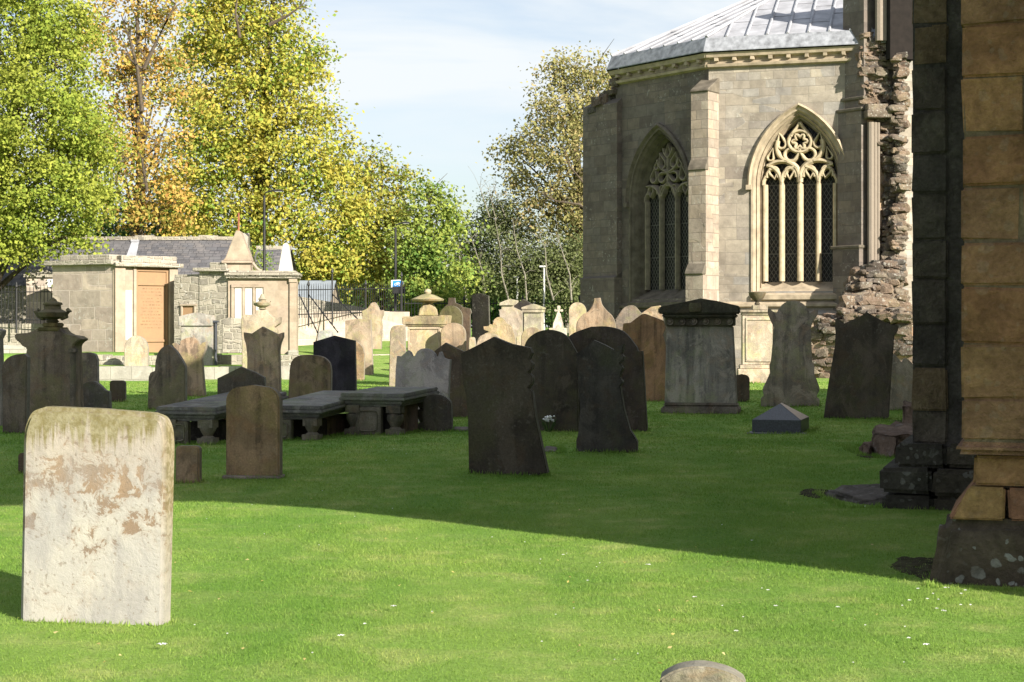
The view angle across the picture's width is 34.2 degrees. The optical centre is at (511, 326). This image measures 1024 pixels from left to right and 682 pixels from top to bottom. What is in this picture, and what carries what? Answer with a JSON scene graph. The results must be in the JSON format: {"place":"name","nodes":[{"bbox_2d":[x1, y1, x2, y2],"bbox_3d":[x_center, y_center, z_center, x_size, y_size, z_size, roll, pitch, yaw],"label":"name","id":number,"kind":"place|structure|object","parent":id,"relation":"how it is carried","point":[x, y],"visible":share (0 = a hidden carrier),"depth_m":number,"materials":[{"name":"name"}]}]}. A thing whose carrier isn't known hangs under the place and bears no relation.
{"place":"outdoors","nodes":[
{"label":"outdoors","id":0,"kind":"place"},
{"bbox_2d":[0,0,741,326],"label":"sky","id":1,"kind":"structure","parent":0,"point":[438,76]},
{"bbox_2d":[17,438,882,662],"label":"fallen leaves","id":2,"kind":"object","parent":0,"point":[481,590],"visible":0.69,"depth_m":8.75,"materials":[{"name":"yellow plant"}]},
{"bbox_2d":[0,328,1023,681],"bbox_3d":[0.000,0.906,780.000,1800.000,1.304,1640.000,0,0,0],"label":"ground","id":3,"kind":"structure","parent":0,"point":[382,374],"depth_m":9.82,"materials":[{"name":"plant"}]},
{"bbox_2d":[0,328,5,425],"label":"headstone","id":4,"kind":"object","parent":3,"relation":"on","point":[2,333],"visible":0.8,"depth_m":25.91,"materials":[{"name":"stone"}]},
{"bbox_2d":[4,345,26,352],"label":"wall","id":5,"kind":"structure","parent":3,"relation":"on","point":[15,349],"depth_m":53.00,"materials":[{"name":"stone"}]},
{"bbox_2d":[2,353,30,432],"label":"headstone","id":6,"kind":"object","parent":3,"relation":"on","point":[16,388],"visible":0.93,"depth_m":23.93,"materials":[{"name":"stone"}]},
{"bbox_2d":[18,453,23,473],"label":"headstone","id":7,"kind":"object","parent":3,"relation":"on","point":[21,461],"visible":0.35,"depth_m":17.48,"materials":[{"name":"stone"}]},
{"bbox_2d":[0,323,42,344],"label":"wall","id":8,"kind":"structure","parent":3,"relation":"on","point":[11,333],"depth_m":55.51,"materials":[{"name":"stone"}]},
{"bbox_2d":[0,282,51,332],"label":"railings","id":9,"kind":"object","parent":8,"relation":"on","point":[19,291],"visible":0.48,"depth_m":55.04,"materials":[{"name":"black metal"}]},
{"bbox_2d":[23,269,51,323],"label":"gate pier","id":10,"kind":"structure","parent":3,"relation":"on","point":[38,278],"depth_m":56.47,"materials":[{"name":"beige stone"}]},
{"bbox_2d":[15,297,87,414],"bbox_3d":[-7.103,0.702,25.676,1.066,2.303,0.500,0,0,9],"label":"urn monument","id":11,"kind":"object","parent":3,"relation":"on","point":[53,346],"visible":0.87,"depth_m":25.51,"materials":[{"name":"stone"}]},
{"bbox_2d":[0,0,144,290],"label":"lime tree","id":12,"kind":"object","parent":3,"relation":"on","point":[22,83],"visible":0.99,"depth_m":55.74,"materials":[{"name":"green plant"}]},
{"bbox_2d":[82,352,98,383],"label":"headstone","id":13,"kind":"object","parent":3,"relation":"on","point":[90,363],"visible":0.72,"depth_m":31.91,"materials":[{"name":"stone"}]},
{"bbox_2d":[83,381,111,408],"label":"headstone","id":14,"kind":"object","parent":3,"relation":"on","point":[96,394],"visible":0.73,"depth_m":29.93,"materials":[{"name":"stone"}]},
{"bbox_2d":[21,406,174,625],"bbox_3d":[-2.151,1.041,8.629,0.806,1.253,0.130,0,0,9],"label":"headstone","id":15,"kind":"object","parent":3,"relation":"on","point":[98,487],"visible":0.97,"depth_m":8.56,"materials":[{"name":"stone"}]},
{"bbox_2d":[44,254,183,351],"bbox_3d":[-12.894,-0.613,54.384,3.941,3.385,2.612,0,0,28],"label":"tomb enclosure","id":16,"kind":"object","parent":3,"relation":"on","point":[113,303],"visible":0.88,"depth_m":53.57,"materials":[{"name":"white stone"}]},
{"bbox_2d":[110,380,125,401],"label":"headstone","id":17,"kind":"object","parent":3,"relation":"on","point":[118,389],"visible":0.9,"depth_m":33.95,"materials":[{"name":"stone"}]},
{"bbox_2d":[0,233,255,323],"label":"slate roofed house","id":18,"kind":"structure","parent":3,"relation":"on","point":[199,251],"depth_m":62.16,"materials":[{"name":"stone"}]},
{"bbox_2d":[124,336,148,365],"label":"headstone","id":19,"kind":"object","parent":3,"relation":"on","point":[136,350],"visible":0.93,"depth_m":49.42,"materials":[{"name":"stone"}]},
{"bbox_2d":[56,0,222,235],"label":"maple tree","id":20,"kind":"object","parent":3,"relation":"on","point":[138,67],"visible":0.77,"depth_m":75.45,"materials":[{"name":"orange plant"}]},
{"bbox_2d":[63,167,227,235],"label":"dark shrub tree","id":21,"kind":"object","parent":3,"relation":"on","point":[110,231],"visible":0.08,"depth_m":87.28,"materials":[{"name":"green plant"}]},
{"bbox_2d":[148,345,186,408],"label":"headstone","id":22,"kind":"object","parent":3,"relation":"on","point":[167,383],"visible":0.94,"depth_m":30.93,"materials":[{"name":"stone"}]},
{"bbox_2d":[176,445,201,482],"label":"headstone","id":23,"kind":"object","parent":3,"relation":"on","point":[189,462],"visible":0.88,"depth_m":16.25,"materials":[{"name":"stone"}]},
{"bbox_2d":[172,337,207,396],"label":"headstone","id":24,"kind":"object","parent":3,"relation":"on","point":[192,351],"visible":0.81,"depth_m":36.92,"materials":[{"name":"stone"}]},
{"bbox_2d":[99,366,289,380],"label":"wall","id":25,"kind":"structure","parent":3,"relation":"on","point":[127,373],"depth_m":47.84,"materials":[{"name":"stone"}]},
{"bbox_2d":[178,313,218,364],"bbox_3d":[-9.371,0.470,49.944,1.199,1.783,0.420,0,0,4],"label":"pedimented tombstone","id":26,"kind":"object","parent":3,"relation":"on","point":[202,327],"visible":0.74,"depth_m":49.77,"materials":[{"name":"grey stone"}]},
{"bbox_2d":[97,354,299,365],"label":"wall","id":27,"kind":"structure","parent":3,"relation":"on","point":[111,359],"depth_m":50.70,"materials":[{"name":"stone"}]},
{"bbox_2d":[174,262,229,352],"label":"harled wall","id":28,"kind":"structure","parent":3,"relation":"on","point":[204,291],"depth_m":53.22,"materials":[{"name":"stone"}]},
{"bbox_2d":[155,392,288,444],"bbox_3d":[-4.004,1.303,23.191,0.902,0.703,2.540,0,0,14],"label":"table tomb","id":29,"kind":"object","parent":3,"relation":"on","point":[206,416],"visible":0.36,"depth_m":22.05,"materials":[{"name":"stone"}]},
{"bbox_2d":[222,318,241,352],"bbox_3d":[-8.274,0.257,49.749,0.668,1.047,0.500,0,0,4],"label":"tomb stub","id":30,"kind":"object","parent":3,"relation":"on","point":[231,336],"visible":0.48,"depth_m":49.50,"materials":[{"name":"stone"}]},
{"bbox_2d":[217,367,265,393],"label":"headstone","id":31,"kind":"object","parent":3,"relation":"on","point":[238,377],"visible":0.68,"depth_m":33.94,"materials":[{"name":"stone"}]},
{"bbox_2d":[222,385,284,478],"bbox_3d":[-2.577,1.117,16.644,0.600,1.069,0.260,0,0,8],"label":"headstone","id":32,"kind":"object","parent":3,"relation":"on","point":[254,430],"visible":0.81,"depth_m":16.57,"materials":[{"name":"stone"}]},
{"bbox_2d":[221,213,301,354],"bbox_3d":[-8.180,-1.251,53.545,2.752,4.795,1.600,0,0,-4],"label":"panelled monument","id":33,"kind":"object","parent":3,"relation":"on","point":[248,285],"visible":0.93,"depth_m":52.98,"materials":[{"name":"white stone"}]},
{"bbox_2d":[241,294,281,367],"bbox_3d":[-7.125,0.342,47.346,1.127,2.548,0.448,0,0,4],"label":"urn monument","id":34,"kind":"object","parent":3,"relation":"on","point":[258,319],"visible":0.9,"depth_m":47.21,"materials":[{"name":"stone"}]},
{"bbox_2d":[244,327,283,391],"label":"headstone","id":35,"kind":"object","parent":3,"relation":"on","point":[263,346],"visible":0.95,"depth_m":35.92,"materials":[{"name":"stone"}]},
{"bbox_2d":[147,0,393,304],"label":"sycamore tree","id":36,"kind":"object","parent":3,"relation":"on","point":[320,252],"visible":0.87,"depth_m":80.28,"materials":[{"name":"yellow plant"}]},
{"bbox_2d":[263,189,282,270],"bbox_3d":[-8.914,-2.060,62.000,0.791,6.098,0.189,0,0,0],"label":"street lamp","id":37,"kind":"object","parent":3,"relation":"on","point":[264,228],"visible":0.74,"depth_m":61.96,"materials":[{"name":"black metal"}]},
{"bbox_2d":[254,246,298,283],"bbox_3d":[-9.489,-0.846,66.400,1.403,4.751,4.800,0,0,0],"label":"slate roofed house","id":38,"kind":"structure","parent":3,"relation":"on","point":[276,251],"depth_m":65.98,"materials":[{"name":"stone"}]},
{"bbox_2d":[250,241,277,270],"bbox_3d":[-9.696,-1.200,63.298,1.586,4.159,1.429,0,0,-22],"label":"ivy","id":39,"kind":"object","parent":38,"relation":"attached to","point":[261,257],"visible":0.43,"depth_m":63.15,"materials":[{"name":"green plant"}]},
{"bbox_2d":[288,355,332,398],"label":"headstone","id":40,"kind":"object","parent":3,"relation":"on","point":[308,374],"visible":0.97,"depth_m":32.93,"materials":[{"name":"stone"}]},
{"bbox_2d":[283,390,349,439],"bbox_3d":[-2.719,1.305,23.815,0.945,0.682,2.540,0,0,14],"label":"table tomb","id":41,"kind":"object","parent":3,"relation":"on","point":[317,415],"visible":0.43,"depth_m":23.03,"materials":[{"name":"stone"}]},
{"bbox_2d":[298,281,340,302],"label":"shed","id":42,"kind":"structure","parent":3,"relation":"on","point":[321,286],"depth_m":76.22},
{"bbox_2d":[318,330,333,339],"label":"headstone","id":43,"kind":"object","parent":3,"relation":"on","point":[323,334],"visible":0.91,"depth_m":53.94,"materials":[{"name":"stone"}]},
{"bbox_2d":[298,296,364,311],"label":"street wall","id":44,"kind":"structure","parent":3,"relation":"on","point":[328,305],"depth_m":70.17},
{"bbox_2d":[313,336,356,390],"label":"headstone","id":45,"kind":"object","parent":3,"relation":"on","point":[338,353],"visible":0.61,"depth_m":35.42,"materials":[{"name":"stone"}]},
{"bbox_2d":[298,311,409,345],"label":"wall","id":46,"kind":"structure","parent":3,"relation":"on","point":[307,335],"depth_m":60.68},
{"bbox_2d":[298,268,404,332],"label":"railings","id":47,"kind":"object","parent":46,"relation":"on","point":[401,288],"visible":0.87,"depth_m":60.37,"materials":[{"name":"black metal"}]},
{"bbox_2d":[345,319,373,374],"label":"headstone","id":48,"kind":"object","parent":3,"relation":"on","point":[359,331],"visible":0.65,"depth_m":49.90,"materials":[{"name":"stone"}]},
{"bbox_2d":[356,341,364,380],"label":"headstone","id":49,"kind":"object","parent":3,"relation":"on","point":[360,355],"visible":0.87,"depth_m":46.93,"materials":[{"name":"stone"}]},
{"bbox_2d":[362,302,383,348],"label":"headstone","id":50,"kind":"object","parent":3,"relation":"on","point":[373,312],"visible":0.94,"depth_m":57.91,"materials":[{"name":"stone"}]},
{"bbox_2d":[329,133,434,310],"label":"golden tree","id":51,"kind":"object","parent":3,"relation":"on","point":[403,177],"visible":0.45,"depth_m":83.43,"materials":[{"name":"yellow plant"}]},
{"bbox_2d":[339,386,439,434],"bbox_3d":[-1.753,1.255,23.984,0.989,0.723,1.540,0,0,16],"label":"table tomb","id":52,"kind":"object","parent":3,"relation":"on","point":[380,409],"visible":0.88,"depth_m":23.35,"materials":[{"name":"stone"}]},
{"bbox_2d":[317,273,470,316],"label":"dark shrub tree","id":53,"kind":"object","parent":3,"relation":"on","point":[390,307],"visible":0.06,"depth_m":91.26,"materials":[{"name":"green plant"}]},
{"bbox_2d":[389,325,405,386],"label":"headstone","id":54,"kind":"object","parent":3,"relation":"on","point":[397,340],"visible":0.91,"depth_m":41.44,"materials":[{"name":"stone"}]},
{"bbox_2d":[394,222,409,310],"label":"street lamp","id":55,"kind":"object","parent":3,"relation":"on","point":[395,264],"visible":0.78,"depth_m":65.97,"materials":[{"name":"black metal"}]},
{"bbox_2d":[395,348,451,422],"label":"headstone","id":56,"kind":"object","parent":3,"relation":"on","point":[425,367],"visible":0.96,"depth_m":26.43,"materials":[{"name":"stone"}]},
{"bbox_2d":[402,289,451,355],"bbox_3d":[-2.187,0.376,42.894,1.092,2.707,1.000,0,0,10],"label":"urn monument","id":57,"kind":"object","parent":3,"relation":"on","point":[426,325],"visible":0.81,"depth_m":42.50,"materials":[{"name":"stone"}]},
{"bbox_2d":[360,175,500,314],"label":"maple tree","id":58,"kind":"object","parent":3,"relation":"on","point":[425,256],"visible":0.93,"depth_m":79.00,"materials":[{"name":"green plant"}]},
{"bbox_2d":[300,240,571,329],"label":"woodland","id":59,"kind":"object","parent":3,"relation":"on","point":[547,320],"visible":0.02,"depth_m":111.43,"materials":[{"name":"green plant"}]},
{"bbox_2d":[423,394,452,431],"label":"headstone","id":60,"kind":"object","parent":3,"relation":"on","point":[437,412],"visible":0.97,"depth_m":23.90,"materials":[{"name":"stone"}]},
{"bbox_2d":[434,343,467,417],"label":"headstone","id":61,"kind":"object","parent":3,"relation":"on","point":[457,389],"visible":0.38,"depth_m":27.91,"materials":[{"name":"stone"}]},
{"bbox_2d":[439,305,462,325],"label":"headstone","id":62,"kind":"object","parent":3,"relation":"on","point":[455,313],"visible":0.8,"depth_m":46.92,"materials":[{"name":"stone"}]},
{"bbox_2d":[441,323,465,350],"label":"headstone","id":63,"kind":"object","parent":3,"relation":"on","point":[453,334],"visible":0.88,"depth_m":41.92,"materials":[{"name":"stone"}]},
{"bbox_2d":[461,307,471,350],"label":"headstone","id":64,"kind":"object","parent":3,"relation":"on","point":[466,312],"visible":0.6,"depth_m":47.93,"materials":[{"name":"stone"}]},
{"bbox_2d":[443,204,515,314],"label":"willow bush","id":65,"kind":"object","parent":3,"relation":"on","point":[471,247],"visible":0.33,"depth_m":87.26,"materials":[{"name":"green plant"}]},
{"bbox_2d":[471,293,489,342],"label":"headstone","id":66,"kind":"object","parent":3,"relation":"on","point":[480,311],"visible":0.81,"depth_m":48.94,"materials":[{"name":"stone"}]},
{"bbox_2d":[476,334,498,345],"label":"headstone","id":67,"kind":"object","parent":3,"relation":"on","point":[483,338],"visible":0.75,"depth_m":38.94,"materials":[{"name":"stone"}]},
{"bbox_2d":[405,295,579,325],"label":"railings","id":68,"kind":"object","parent":3,"relation":"on","point":[490,303],"visible":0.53,"depth_m":64.67,"materials":[{"name":"black metal"}]},
{"bbox_2d":[483,317,515,343],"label":"headstone","id":69,"kind":"object","parent":3,"relation":"on","point":[500,327],"visible":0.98,"depth_m":40.92,"materials":[{"name":"stone"}]},
{"bbox_2d":[461,337,549,475],"bbox_3d":[-0.070,0.888,17.221,0.908,1.565,0.160,0,0,10],"label":"headstone","id":70,"kind":"object","parent":3,"relation":"on","point":[504,430],"visible":0.96,"depth_m":17.15,"materials":[{"name":"stone"}]},
{"bbox_2d":[499,299,518,308],"bbox_3d":[-0.089,0.436,49.250,0.492,2.489,0.620,0,0,10],"label":"pedestal tomb","id":71,"kind":"object","parent":3,"relation":"on","point":[508,303],"visible":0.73,"depth_m":48.97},
{"bbox_2d":[499,307,522,336],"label":"headstone","id":72,"kind":"object","parent":3,"relation":"on","point":[512,317],"visible":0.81,"depth_m":44.92,"materials":[{"name":"stone"}]},
{"bbox_2d":[458,169,579,321],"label":"willow bush","id":73,"kind":"object","parent":3,"relation":"on","point":[516,237],"visible":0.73,"depth_m":85.13,"materials":[{"name":"green plant"}]},
{"bbox_2d":[514,299,531,330],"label":"headstone","id":74,"kind":"object","parent":3,"relation":"on","point":[521,304],"visible":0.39,"depth_m":48.94,"materials":[{"name":"stone"}]},
{"bbox_2d":[521,327,540,345],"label":"headstone","id":75,"kind":"object","parent":3,"relation":"on","point":[527,333],"visible":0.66,"depth_m":39.45,"materials":[{"name":"stone"}]},
{"bbox_2d":[521,304,545,330],"bbox_3d":[0.589,0.569,45.248,0.580,2.361,0.640,0,0,10],"label":"pedestal tomb","id":76,"kind":"object","parent":3,"relation":"on","point":[533,315],"visible":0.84,"depth_m":44.99,"materials":[{"name":"stone"}]},
{"bbox_2d":[508,219,582,332],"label":"willow bush","id":77,"kind":"object","parent":3,"relation":"on","point":[565,261],"visible":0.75,"depth_m":83.28,"materials":[{"name":"green plant"}]},
{"bbox_2d":[475,39,618,267],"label":"tan leaved tree","id":78,"kind":"object","parent":3,"relation":"on","point":[571,124],"visible":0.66,"depth_m":84.98,"materials":[{"name":"brown plant"}]},
{"bbox_2d":[540,415,556,431],"bbox_3d":[0.530,1.430,24.201,0.242,0.284,0.125,0,0,0],"label":"flower bunch","id":79,"kind":"object","parent":3,"relation":"on","point":[547,420],"visible":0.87,"depth_m":24.19,"materials":[{"name":"white plant"}]},
{"bbox_2d":[525,330,578,431],"bbox_3d":[0.580,0.859,24.500,0.813,1.629,0.140,0,0,10],"label":"headstone","id":80,"kind":"object","parent":3,"relation":"on","point":[554,387],"visible":0.84,"depth_m":24.42,"materials":[{"name":"stone"}]},
{"bbox_2d":[549,305,566,334],"bbox_3d":[1.550,0.169,56.152,0.566,1.760,0.500,0,0,8],"label":"stone cross","id":81,"kind":"object","parent":3,"relation":"on","point":[558,324],"visible":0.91,"depth_m":56.00,"materials":[{"name":"stone"}]},
{"bbox_2d":[157,474,971,662],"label":"daisies","id":82,"kind":"object","parent":3,"relation":"on","point":[692,596],"visible":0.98,"depth_m":8.74,"materials":[{"name":"white plant"}]},
{"bbox_2d":[569,302,586,335],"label":"headstone","id":83,"kind":"object","parent":3,"relation":"on","point":[577,310],"visible":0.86,"depth_m":53.95,"materials":[{"name":"stone"}]},
{"bbox_2d":[576,298,615,331],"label":"headstone","id":84,"kind":"object","parent":3,"relation":"on","point":[597,314],"visible":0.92,"depth_m":40.43,"materials":[{"name":"stone"}]},
{"bbox_2d":[576,340,638,452],"bbox_3d":[1.169,0.920,20.400,0.751,1.511,0.160,0,0,11],"label":"headstone","id":85,"kind":"object","parent":3,"relation":"on","point":[604,423],"visible":0.97,"depth_m":20.33,"materials":[{"name":"stone"}]},
{"bbox_2d":[569,326,647,431],"bbox_3d":[1.420,0.843,24.863,1.237,1.697,0.160,0,0,11],"label":"headstone","id":86,"kind":"object","parent":3,"relation":"on","point":[634,387],"visible":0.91,"depth_m":24.72,"materials":[{"name":"stone"}]},
{"bbox_2d":[615,305,641,329],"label":"headstone","id":87,"kind":"object","parent":3,"relation":"on","point":[629,314],"visible":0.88,"depth_m":48.94,"materials":[{"name":"stone"}]},
{"bbox_2d":[623,314,665,401],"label":"headstone","id":88,"kind":"object","parent":3,"relation":"on","point":[645,332],"visible":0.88,"depth_m":33.90,"materials":[{"name":"stone"}]},
{"bbox_2d":[642,305,662,319],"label":"headstone","id":89,"kind":"object","parent":3,"relation":"on","point":[652,311],"visible":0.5,"depth_m":43.92,"materials":[{"name":"stone"}]},
{"bbox_2d":[658,298,740,413],"bbox_3d":[3.394,0.627,30.038,1.446,2.259,1.045,0,0,9],"label":"pedestal tomb","id":90,"kind":"object","parent":3,"relation":"on","point":[700,372],"visible":0.96,"depth_m":29.70,"materials":[{"name":"stone"}]},
{"bbox_2d":[660,660,745,681],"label":"headstone","id":91,"kind":"object","parent":3,"relation":"on","point":[699,671],"visible":1,"depth_m":6.25,"materials":[{"name":"stone"}]},
{"bbox_2d":[580,0,886,374],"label":"chapter house","id":92,"kind":"structure","parent":3,"relation":"on","point":[712,144],"depth_m":53.12,"materials":[{"name":"stone"}]},
{"bbox_2d":[623,123,688,304],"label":"window","id":93,"kind":"structure","parent":92,"relation":"in","point":[657,187],"depth_m":55.71,"materials":[{"name":"beige glass"}]},
{"bbox_2d":[746,103,844,300],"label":"window","id":94,"kind":"structure","parent":92,"relation":"in","point":[792,175],"depth_m":52.83,"materials":[{"name":"stone"}]},
{"bbox_2d":[736,374,749,401],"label":"headstone","id":95,"kind":"object","parent":3,"relation":"on","point":[743,387],"visible":0.72,"depth_m":33.66,"materials":[{"name":"stone"}]},
{"bbox_2d":[737,292,777,382],"bbox_3d":[6.704,0.392,45.097,1.193,2.659,1.000,0,0,6],"label":"pedestal tomb","id":96,"kind":"object","parent":3,"relation":"on","point":[757,329],"visible":0.73,"depth_m":44.70,"materials":[{"name":"stone"}]},
{"bbox_2d":[747,403,808,433],"bbox_3d":[3.959,1.332,24.372,0.882,0.427,1.150,0,0,17],"label":"granite grave marker","id":97,"kind":"object","parent":3,"relation":"on","point":[781,417],"visible":0.89,"depth_m":23.98,"materials":[{"name":"stone"}]},
{"bbox_2d":[761,300,818,406],"bbox_3d":[5.276,0.577,31.571,1.094,2.150,0.170,0,0,9],"label":"headstone","id":98,"kind":"object","parent":3,"relation":"on","point":[791,379],"visible":0.98,"depth_m":31.48,"materials":[{"name":"stone"}]},
{"bbox_2d":[799,488,827,497],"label":"bare soil","id":99,"kind":"structure","parent":3,"relation":"on","point":[809,493],"depth_m":15.11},
{"bbox_2d":[826,484,888,504],"bbox_3d":[3.122,1.531,14.540,0.850,0.235,1.244,0,0,19],"label":"stone slab","id":100,"kind":"object","parent":3,"relation":"on","point":[869,494],"depth_m":14.54,"materials":[{"name":"stone"}]},
{"bbox_2d":[824,313,897,418],"bbox_3d":[5.780,0.716,27.625,1.234,1.900,0.170,0,0,11],"label":"headstone","id":101,"kind":"object","parent":3,"relation":"on","point":[859,384],"visible":0.93,"depth_m":27.54,"materials":[{"name":"stone"}]},
{"bbox_2d":[811,305,912,377],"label":"ruined low wall","id":102,"kind":"structure","parent":3,"relation":"on","point":[823,332],"depth_m":48.38,"materials":[{"name":"stone"}]},
{"bbox_2d":[859,441,872,454],"bbox_3d":[4.235,1.515,19.826,0.201,0.291,1.167,0,0,13],"label":"stone block","id":103,"kind":"object","parent":3,"relation":"on","point":[867,447],"depth_m":19.53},
{"bbox_2d":[830,0,912,311],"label":"ruined wall fragment","id":104,"kind":"object","parent":3,"relation":"on","point":[872,257],"visible":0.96,"depth_m":51.33,"materials":[{"name":"stone"}]},
{"bbox_2d":[871,421,912,457],"bbox_3d":[4.687,1.429,20.134,0.705,0.450,2.279,0,0,14],"label":"stone block","id":105,"kind":"object","parent":3,"relation":"on","point":[886,439],"depth_m":19.34,"materials":[{"name":"stone"}]},
{"bbox_2d":[889,354,912,409],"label":"headstone","id":106,"kind":"object","parent":3,"relation":"on","point":[901,382],"visible":0.69,"depth_m":30.07,"materials":[{"name":"stone"}]},
{"bbox_2d":[902,400,912,422],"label":"stone block","id":107,"kind":"structure","parent":3,"relation":"on","point":[907,412],"depth_m":25.32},
{"bbox_2d":[890,556,933,579],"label":"bare soil","id":108,"kind":"structure","parent":3,"relation":"on","point":[911,562],"depth_m":10.58,"materials":[{"name":"soil"}]},
{"bbox_2d":[879,0,975,510],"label":"dark buttress","id":109,"kind":"structure","parent":3,"relation":"on","point":[928,465],"depth_m":13.83,"materials":[{"name":"stone"}]},
{"bbox_2d":[930,0,1023,586],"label":"nave pier","id":110,"kind":"structure","parent":3,"relation":"on","point":[980,538],"depth_m":9.97,"materials":[{"name":"stone"}]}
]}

